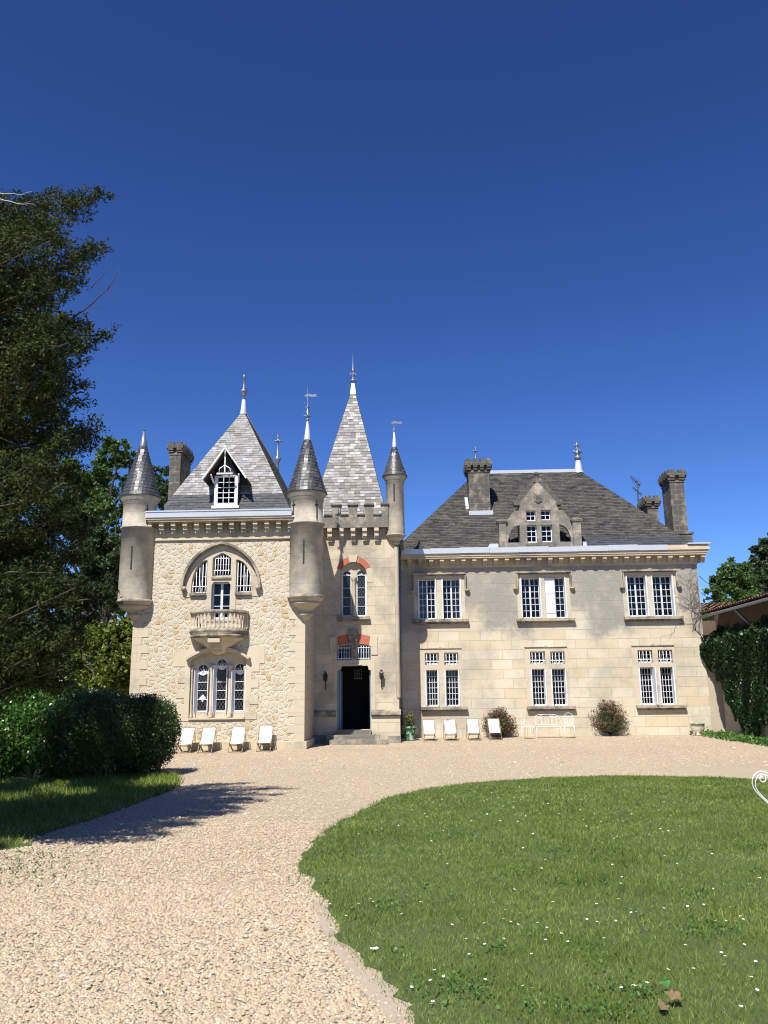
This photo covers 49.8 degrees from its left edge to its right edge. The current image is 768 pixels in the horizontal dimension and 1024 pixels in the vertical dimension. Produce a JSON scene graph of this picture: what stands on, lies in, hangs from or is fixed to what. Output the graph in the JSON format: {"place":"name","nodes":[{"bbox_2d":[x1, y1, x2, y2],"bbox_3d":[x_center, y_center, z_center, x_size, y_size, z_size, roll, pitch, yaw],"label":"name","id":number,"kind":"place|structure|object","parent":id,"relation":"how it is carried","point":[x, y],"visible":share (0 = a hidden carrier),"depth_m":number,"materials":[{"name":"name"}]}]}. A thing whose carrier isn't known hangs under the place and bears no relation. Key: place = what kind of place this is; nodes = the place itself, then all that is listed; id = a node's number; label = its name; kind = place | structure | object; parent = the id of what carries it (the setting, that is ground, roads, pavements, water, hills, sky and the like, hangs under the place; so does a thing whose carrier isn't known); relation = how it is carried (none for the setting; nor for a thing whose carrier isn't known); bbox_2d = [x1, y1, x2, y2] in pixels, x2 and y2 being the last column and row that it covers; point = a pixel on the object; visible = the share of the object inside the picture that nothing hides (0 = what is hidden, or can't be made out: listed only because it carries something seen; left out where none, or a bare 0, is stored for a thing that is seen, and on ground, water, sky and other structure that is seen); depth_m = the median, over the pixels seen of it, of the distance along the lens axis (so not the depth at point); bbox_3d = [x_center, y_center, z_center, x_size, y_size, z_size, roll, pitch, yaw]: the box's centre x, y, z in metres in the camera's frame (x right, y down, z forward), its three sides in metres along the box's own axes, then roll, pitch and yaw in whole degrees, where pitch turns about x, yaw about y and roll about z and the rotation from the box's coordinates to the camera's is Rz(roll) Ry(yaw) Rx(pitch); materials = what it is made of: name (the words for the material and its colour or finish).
{"place":"outdoors","nodes":[
{"label":"outdoors","id":0,"kind":"place"},
{"bbox_2d":[0,771,179,849],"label":"grass","id":1,"kind":"structure","parent":0,"point":[43,833],"depth_m":11.92,"materials":[{"name":"green plant"}]},
{"bbox_2d":[8,762,48,782],"bbox_3d":[-7.304,5.386,17.143,0.890,0.454,1.050,-1,-13,2],"label":"broad leaf plant","id":2,"kind":"object","parent":1,"relation":"on","point":[37,768],"visible":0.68,"depth_m":17.01,"materials":[{"name":"green plant"}]},
{"bbox_2d":[0,184,123,712],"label":"conifer","id":3,"kind":"object","parent":1,"relation":"on","point":[29,345],"visible":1,"depth_m":10.02,"materials":[{"name":"green plant"}]},
{"bbox_2d":[0,687,128,778],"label":"laurel shrub","id":4,"kind":"object","parent":1,"relation":"on","point":[16,754],"visible":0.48,"depth_m":17.17,"materials":[{"name":"green plant"}]},
{"bbox_2d":[24,687,150,779],"bbox_3d":[-6.373,4.799,17.991,2.528,1.971,2.648,-1,-13,2],"label":"hedge shrub","id":5,"kind":"object","parent":1,"relation":"on","point":[84,769],"visible":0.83,"depth_m":17.30,"materials":[{"name":"green plant"}]},
{"bbox_2d":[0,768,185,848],"bbox_3d":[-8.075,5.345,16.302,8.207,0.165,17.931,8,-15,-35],"label":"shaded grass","id":6,"kind":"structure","parent":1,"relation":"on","point":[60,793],"depth_m":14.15,"materials":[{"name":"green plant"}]},
{"bbox_2d":[105,692,181,775],"bbox_3d":[-5.517,5.039,18.826,1.731,1.842,2.211,-1,-13,2],"label":"box shrub","id":7,"kind":"object","parent":1,"relation":"on","point":[164,722],"visible":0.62,"depth_m":18.39,"materials":[{"name":"green plant"}]},
{"bbox_2d":[312,899,413,1023],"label":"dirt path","id":8,"kind":"structure","parent":0,"point":[366,983],"depth_m":4.96,"materials":[{"name":"beige gravel"}]},
{"bbox_2d":[0,730,767,1023],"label":"gravel drive","id":9,"kind":"structure","parent":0,"point":[746,770],"depth_m":16.88,"materials":[{"name":"beige gravel"}]},
{"bbox_2d":[0,513,86,736],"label":"dark evergreen","id":10,"kind":"object","parent":9,"relation":"on","point":[76,687],"visible":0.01,"depth_m":23.51,"materials":[{"name":"green plant"}]},
{"bbox_2d":[42,434,136,665],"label":"broadleaf tree","id":11,"kind":"object","parent":9,"relation":"on","point":[102,493],"visible":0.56,"depth_m":45.23,"materials":[{"name":"green plant"}]},
{"bbox_2d":[55,511,129,656],"bbox_3d":[-12.686,4.914,37.251,4.535,10.297,4.378,-1,-13,2],"label":"broadleaf tree","id":12,"kind":"object","parent":9,"relation":"on","point":[107,545],"visible":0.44,"depth_m":37.02,"materials":[{"name":"green plant"}]},
{"bbox_2d":[59,614,132,697],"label":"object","id":13,"kind":"object","parent":9,"relation":"on","point":[114,664],"visible":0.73,"depth_m":30.67,"materials":[{"name":"green plant"}]},
{"bbox_2d":[113,464,168,518],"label":"broadleaf tree","id":14,"kind":"object","parent":9,"relation":"on","point":[163,489],"visible":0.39,"depth_m":55.23,"materials":[{"name":"green plant"}]},
{"bbox_2d":[0,846,368,1011],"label":"gravel weeds","id":15,"kind":"object","parent":9,"relation":"on","point":[17,868],"visible":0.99,"depth_m":8.26,"materials":[{"name":"green plant"}]},
{"bbox_2d":[176,727,195,752],"bbox_3d":[-6.083,7.008,25.442,0.478,0.754,0.751,-1,-13,-1],"label":"deck chair","id":16,"kind":"object","parent":9,"relation":"on","point":[187,735],"visible":0.85,"depth_m":25.59,"materials":[{"name":"white fabric"}]},
{"bbox_2d":[197,727,216,752],"bbox_3d":[-5.431,6.999,25.439,0.478,0.754,0.751,-1,-13,-1],"label":"deck chair","id":17,"kind":"object","parent":9,"relation":"on","point":[208,735],"visible":0.98,"depth_m":25.58,"materials":[{"name":"white fabric"}]},
{"bbox_2d":[228,726,246,751],"bbox_3d":[-4.514,6.994,25.481,0.478,0.754,0.751,-1,-13,-1],"label":"deck chair","id":18,"kind":"object","parent":9,"relation":"on","point":[238,733],"visible":1,"depth_m":25.64,"materials":[{"name":"white fabric"}]},
{"bbox_2d":[256,726,273,751],"bbox_3d":[-3.682,7.008,25.615,0.478,0.754,0.751,-1,-13,-1],"label":"deck chair","id":19,"kind":"object","parent":9,"relation":"on","point":[265,735],"visible":0.99,"depth_m":25.78,"materials":[{"name":"white fabric"}]},
{"bbox_2d":[18,596,730,694],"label":"woodland","id":20,"kind":"object","parent":9,"relation":"on","point":[703,619],"visible":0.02,"depth_m":82.64,"materials":[{"name":"green plant"}]},
{"bbox_2d":[0,735,767,1023],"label":"gravel pebbles","id":21,"kind":"object","parent":9,"relation":"on","point":[334,1007],"visible":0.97,"depth_m":6.38,"materials":[{"name":"beige gravel"}]},
{"bbox_2d":[401,726,417,740],"bbox_3d":[0.899,7.824,29.259,0.590,0.490,0.560,-1,-13,2],"label":"planter","id":22,"kind":"object","parent":9,"relation":"on","point":[409,733],"visible":1,"depth_m":29.09,"materials":[{"name":"green ceramic"}]},
{"bbox_2d":[403,712,415,726],"bbox_3d":[0.868,7.338,29.367,0.520,0.613,0.552,-4,-13,12],"label":"potted plant","id":23,"kind":"object","parent":22,"relation":"on","point":[408,722],"visible":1,"depth_m":29.31,"materials":[{"name":"green plant"}]},
{"bbox_2d":[117,364,711,750],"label":"chateau","id":24,"kind":"structure","parent":9,"relation":"on","point":[255,591],"depth_m":30.78,"materials":[{"name":"stone"}]},
{"bbox_2d":[191,560,206,592],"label":"window","id":25,"kind":"structure","parent":24,"relation":"in","point":[200,582],"depth_m":27.50,"materials":[{"name":"grey paint"}]},
{"bbox_2d":[193,664,208,712],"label":"window","id":26,"kind":"structure","parent":24,"relation":"in","point":[201,675],"depth_m":26.65,"materials":[{"name":"white paint"}]},
{"bbox_2d":[212,659,227,712],"bbox_3d":[-5.253,5.573,26.598,0.453,1.705,0.220,-1,-13,2],"label":"window","id":27,"kind":"structure","parent":24,"relation":"in","point":[219,694],"depth_m":26.64,"materials":[{"name":"white paint"}]},
{"bbox_2d":[212,582,230,619],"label":"window","id":28,"kind":"structure","parent":24,"relation":"in","point":[221,591],"depth_m":27.30,"materials":[{"name":"grey paint"}]},
{"bbox_2d":[214,554,230,575],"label":"window","id":29,"kind":"structure","parent":24,"relation":"in","point":[222,564],"depth_m":27.57,"materials":[{"name":"grey paint"}]},
{"bbox_2d":[216,476,235,503],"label":"window","id":30,"kind":"structure","parent":24,"relation":"in","point":[225,484],"depth_m":28.17,"materials":[{"name":"white paint"}]},
{"bbox_2d":[230,663,245,712],"bbox_3d":[-4.656,5.637,26.565,0.457,1.552,0.220,-1,-13,2],"label":"window","id":31,"kind":"structure","parent":24,"relation":"in","point":[237,675],"depth_m":26.61,"materials":[{"name":"white paint"}]},
{"bbox_2d":[237,560,250,591],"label":"window","id":32,"kind":"structure","parent":24,"relation":"in","point":[243,577],"depth_m":27.49,"materials":[{"name":"grey paint"}]},
{"bbox_2d":[323,671,327,689],"bbox_3d":[-2.042,5.906,29.059,0.151,0.650,0.217,-8,-14,28],"label":"wall lantern","id":33,"kind":"object","parent":24,"relation":"attached to","point":[325,676],"depth_m":29.02,"materials":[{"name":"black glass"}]},
{"bbox_2d":[337,645,350,659],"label":"window","id":34,"kind":"structure","parent":24,"relation":"in","point":[343,652],"depth_m":29.55,"materials":[{"name":"white paint"}]},
{"bbox_2d":[342,571,350,615],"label":"window","id":35,"kind":"structure","parent":24,"relation":"in","point":[346,576],"depth_m":30.05,"materials":[{"name":"glass"}]},
{"bbox_2d":[357,571,365,615],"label":"window","id":36,"kind":"structure","parent":24,"relation":"in","point":[361,576],"depth_m":30.03,"materials":[{"name":"glass"}]},
{"bbox_2d":[357,645,370,659],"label":"window","id":37,"kind":"structure","parent":24,"relation":"in","point":[363,651],"depth_m":29.52,"materials":[{"name":"white paint"}]},
{"bbox_2d":[379,669,383,687],"bbox_3d":[-0.077,5.824,29.015,0.151,0.650,0.217,-8,-14,28],"label":"wall lantern","id":38,"kind":"object","parent":24,"relation":"attached to","point":[381,674],"depth_m":28.98,"materials":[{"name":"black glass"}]},
{"bbox_2d":[417,579,436,618],"bbox_3d":[1.664,3.388,32.033,0.717,1.560,0.365,-1,-13,2],"label":"window","id":39,"kind":"structure","parent":24,"relation":"in","point":[427,603],"depth_m":32.10,"materials":[{"name":"white paint"}]},
{"bbox_2d":[425,653,438,664],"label":"window","id":40,"kind":"structure","parent":24,"relation":"in","point":[430,658],"depth_m":31.61,"materials":[{"name":"white paint"}]},
{"bbox_2d":[425,670,438,705],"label":"window","id":41,"kind":"structure","parent":24,"relation":"in","point":[431,676],"depth_m":31.34,"materials":[{"name":"white paint"}]},
{"bbox_2d":[444,653,457,664],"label":"window","id":42,"kind":"structure","parent":24,"relation":"in","point":[449,658],"depth_m":31.60,"materials":[{"name":"white paint"}]},
{"bbox_2d":[441,579,461,618],"bbox_3d":[2.602,3.376,32.006,0.748,1.559,0.365,-1,-13,2],"label":"window","id":43,"kind":"structure","parent":24,"relation":"in","point":[451,589],"depth_m":32.06,"materials":[{"name":"white paint"}]},
{"bbox_2d":[444,670,459,705],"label":"window","id":44,"kind":"structure","parent":24,"relation":"in","point":[451,677],"depth_m":31.32,"materials":[{"name":"white paint"}]},
{"bbox_2d":[526,511,534,520],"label":"window","id":45,"kind":"structure","parent":24,"relation":"in","point":[530,515],"depth_m":32.57,"materials":[{"name":"white paint"}]},
{"bbox_2d":[520,578,541,617],"bbox_3d":[5.643,3.320,31.887,0.786,1.560,0.295,-1,-13,2],"label":"window","id":46,"kind":"structure","parent":24,"relation":"in","point":[530,588],"depth_m":31.99,"materials":[{"name":"white paint"}]},
{"bbox_2d":[527,526,536,542],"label":"window","id":47,"kind":"structure","parent":24,"relation":"in","point":[531,530],"depth_m":32.41,"materials":[{"name":"white paint"}]},
{"bbox_2d":[530,652,544,663],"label":"window","id":48,"kind":"structure","parent":24,"relation":"in","point":[535,657],"depth_m":31.49,"materials":[{"name":"white paint"}]},
{"bbox_2d":[530,669,547,705],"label":"window","id":49,"kind":"structure","parent":24,"relation":"in","point":[538,676],"depth_m":31.22,"materials":[{"name":"white paint"}]},
{"bbox_2d":[541,510,549,519],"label":"window","id":50,"kind":"structure","parent":24,"relation":"in","point":[545,515],"depth_m":32.55,"materials":[{"name":"white paint"}]},
{"bbox_2d":[541,525,551,541],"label":"window","id":51,"kind":"structure","parent":24,"relation":"in","point":[546,530],"depth_m":32.40,"materials":[{"name":"white paint"}]},
{"bbox_2d":[544,577,567,617],"bbox_3d":[6.599,3.317,31.894,0.798,1.572,0.365,-1,-13,2],"label":"window","id":52,"kind":"structure","parent":24,"relation":"in","point":[555,588],"depth_m":31.87,"materials":[{"name":"white paint"}]},
{"bbox_2d":[550,652,564,663],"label":"window","id":53,"kind":"structure","parent":24,"relation":"in","point":[556,657],"depth_m":31.47,"materials":[{"name":"white paint"}]},
{"bbox_2d":[550,669,567,705],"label":"window","id":54,"kind":"structure","parent":24,"relation":"in","point":[558,676],"depth_m":31.21,"materials":[{"name":"white paint"}]},
{"bbox_2d":[630,475,642,500],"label":"tv aerial","id":55,"kind":"object","parent":24,"relation":"attached to","point":[637,481],"visible":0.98,"depth_m":40.85,"materials":[{"name":"grey metal"}]},
{"bbox_2d":[625,576,649,616],"bbox_3d":[9.688,3.236,31.779,0.799,1.568,0.295,-1,-13,2],"label":"window","id":56,"kind":"structure","parent":24,"relation":"in","point":[636,586],"depth_m":31.86,"materials":[{"name":"white paint"}]},
{"bbox_2d":[637,650,651,662],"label":"window","id":57,"kind":"structure","parent":24,"relation":"in","point":[644,656],"depth_m":31.39,"materials":[{"name":"white paint"}]},
{"bbox_2d":[638,667,658,704],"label":"window","id":58,"kind":"structure","parent":24,"relation":"in","point":[647,675],"depth_m":31.09,"materials":[{"name":"white paint"}]},
{"bbox_2d":[651,575,675,615],"bbox_3d":[10.667,3.226,31.751,0.835,1.572,0.295,-1,-13,2],"label":"window","id":59,"kind":"structure","parent":24,"relation":"in","point":[662,587],"depth_m":31.83,"materials":[{"name":"white paint"}]},
{"bbox_2d":[658,650,670,662],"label":"window","id":60,"kind":"structure","parent":24,"relation":"in","point":[664,656],"depth_m":31.37,"materials":[{"name":"white paint"}]},
{"bbox_2d":[658,667,676,704],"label":"window","id":61,"kind":"structure","parent":24,"relation":"in","point":[666,674],"depth_m":31.08,"materials":[{"name":"white paint"}]},
{"bbox_2d":[661,568,703,641],"bbox_3d":[11.218,3.373,31.575,1.655,3.195,0.028,-1,-13,2],"label":"bare creeper","id":62,"kind":"object","parent":24,"relation":"attached to","point":[696,587],"visible":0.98,"depth_m":31.51,"materials":[{"name":"brown plant"}]},
{"bbox_2d":[422,719,435,740],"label":"deck chair","id":63,"kind":"object","parent":9,"relation":"on","point":[429,726],"visible":1,"depth_m":29.37,"materials":[{"name":"white fabric"}]},
{"bbox_2d":[443,719,457,740],"bbox_3d":[2.339,7.680,29.187,0.464,0.731,0.729,-1,-13,0],"label":"deck chair","id":64,"kind":"object","parent":9,"relation":"on","point":[449,725],"visible":1,"depth_m":29.34,"materials":[{"name":"white fabric"}]},
{"bbox_2d":[466,719,480,739],"bbox_3d":[3.159,7.685,29.266,0.464,0.731,0.729,-1,-13,0],"label":"deck chair","id":65,"kind":"object","parent":9,"relation":"on","point":[472,725],"visible":1,"depth_m":29.41,"materials":[{"name":"white fabric"}]},
{"bbox_2d":[487,718,501,739],"bbox_3d":[3.903,7.672,29.252,0.464,0.731,0.729,-1,-13,0],"label":"deck chair","id":66,"kind":"object","parent":9,"relation":"on","point":[493,724],"visible":1,"depth_m":29.42,"materials":[{"name":"white fabric"}]},
{"bbox_2d":[481,706,518,736],"bbox_3d":[4.266,7.704,30.438,1.413,1.117,1.466,-1,-13,2],"label":"flowering bush","id":67,"kind":"object","parent":9,"relation":"on","point":[506,723],"visible":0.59,"depth_m":30.27,"materials":[{"name":"green plant"}]},
{"bbox_2d":[521,713,535,738],"bbox_3d":[5.102,7.608,29.432,0.420,0.887,0.400,-7,-14,28],"label":"garden chair","id":68,"kind":"object","parent":9,"relation":"on","point":[526,726],"visible":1,"depth_m":29.40,"materials":[{"name":"white metal"}]},
{"bbox_2d":[534,714,562,737],"bbox_3d":[5.886,7.690,29.749,0.954,0.829,0.453,-1,-13,2],"label":"garden bench","id":69,"kind":"object","parent":9,"relation":"on","point":[547,724],"visible":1,"depth_m":29.94,"materials":[{"name":"white metal"}]},
{"bbox_2d":[564,713,575,738],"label":"garden chair","id":70,"kind":"object","parent":9,"relation":"on","point":[569,725],"visible":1,"depth_m":29.44,"materials":[{"name":"white metal"}]},
{"bbox_2d":[587,699,632,735],"bbox_3d":[8.313,7.588,30.645,1.636,1.333,1.736,-1,-13,2],"label":"flowering bush","id":71,"kind":"object","parent":9,"relation":"on","point":[610,721],"visible":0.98,"depth_m":30.38,"materials":[{"name":"green plant"}]},
{"bbox_2d":[689,723,705,735],"bbox_3d":[11.369,7.879,30.021,0.527,0.420,0.527,11,-17,-42],"label":"urn","id":72,"kind":"object","parent":9,"relation":"on","point":[697,728],"visible":0.94,"depth_m":29.85,"materials":[{"name":"beige stone"}]},
{"bbox_2d":[689,727,767,745],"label":"verge weeds","id":73,"kind":"object","parent":9,"relation":"on","point":[753,739],"visible":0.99,"depth_m":27.59,"materials":[{"name":"green plant"}]},
{"bbox_2d":[702,556,761,605],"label":"broadleaf tree","id":74,"kind":"object","parent":9,"relation":"on","point":[735,578],"visible":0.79,"depth_m":59.39,"materials":[{"name":"green plant"}]},
{"bbox_2d":[698,593,767,737],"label":"outbuilding","id":75,"kind":"structure","parent":9,"relation":"on","point":[748,612],"depth_m":30.27,"materials":[{"name":"stone"}]},
{"bbox_2d":[699,614,767,736],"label":"ivy","id":76,"kind":"object","parent":75,"relation":"attached to","point":[736,656],"visible":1,"depth_m":27.98,"materials":[{"name":"green plant"}]},
{"bbox_2d":[747,532,767,593],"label":"broadleaf tree","id":77,"kind":"object","parent":9,"relation":"on","point":[758,562],"visible":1,"depth_m":50.02,"materials":[{"name":"green plant"}]},
{"bbox_2d":[0,0,767,702],"label":"sky","id":78,"kind":"structure","parent":0,"point":[528,231],"materials":[{"name":"blue"}]},
{"bbox_2d":[292,774,767,1023],"bbox_3d":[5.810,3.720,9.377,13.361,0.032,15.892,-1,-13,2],"label":"lawn","id":79,"kind":"structure","parent":0,"point":[538,1014],"depth_m":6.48,"materials":[{"name":"green plant"}]},
{"bbox_2d":[352,786,766,1023],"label":"clover patches","id":80,"kind":"object","parent":79,"relation":"on","point":[644,991],"visible":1,"depth_m":5.21,"materials":[{"name":"green plant"}]},
{"bbox_2d":[658,999,669,1009],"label":"fallen leaf","id":81,"kind":"object","parent":79,"relation":"on","point":[662,1005],"visible":1,"depth_m":4.34,"materials":[{"name":"brown plant"}]},
{"bbox_2d":[659,976,669,986],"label":"fallen leaf","id":82,"kind":"object","parent":79,"relation":"on","point":[664,981],"visible":1,"depth_m":4.63,"materials":[{"name":"green plant"}]},
{"bbox_2d":[664,989,680,999],"bbox_3d":[1.550,2.589,4.440,0.107,0.016,0.067,14,18,-12],"label":"fallen leaf","id":83,"kind":"object","parent":79,"relation":"on","point":[672,993],"visible":1,"depth_m":4.45,"materials":[{"name":"brown plant"}]},
{"bbox_2d":[752,771,767,802],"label":"wrought iron chair","id":84,"kind":"object","parent":79,"relation":"on","point":[763,798],"visible":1,"depth_m":8.76,"materials":[{"name":"white metal"}]}
]}

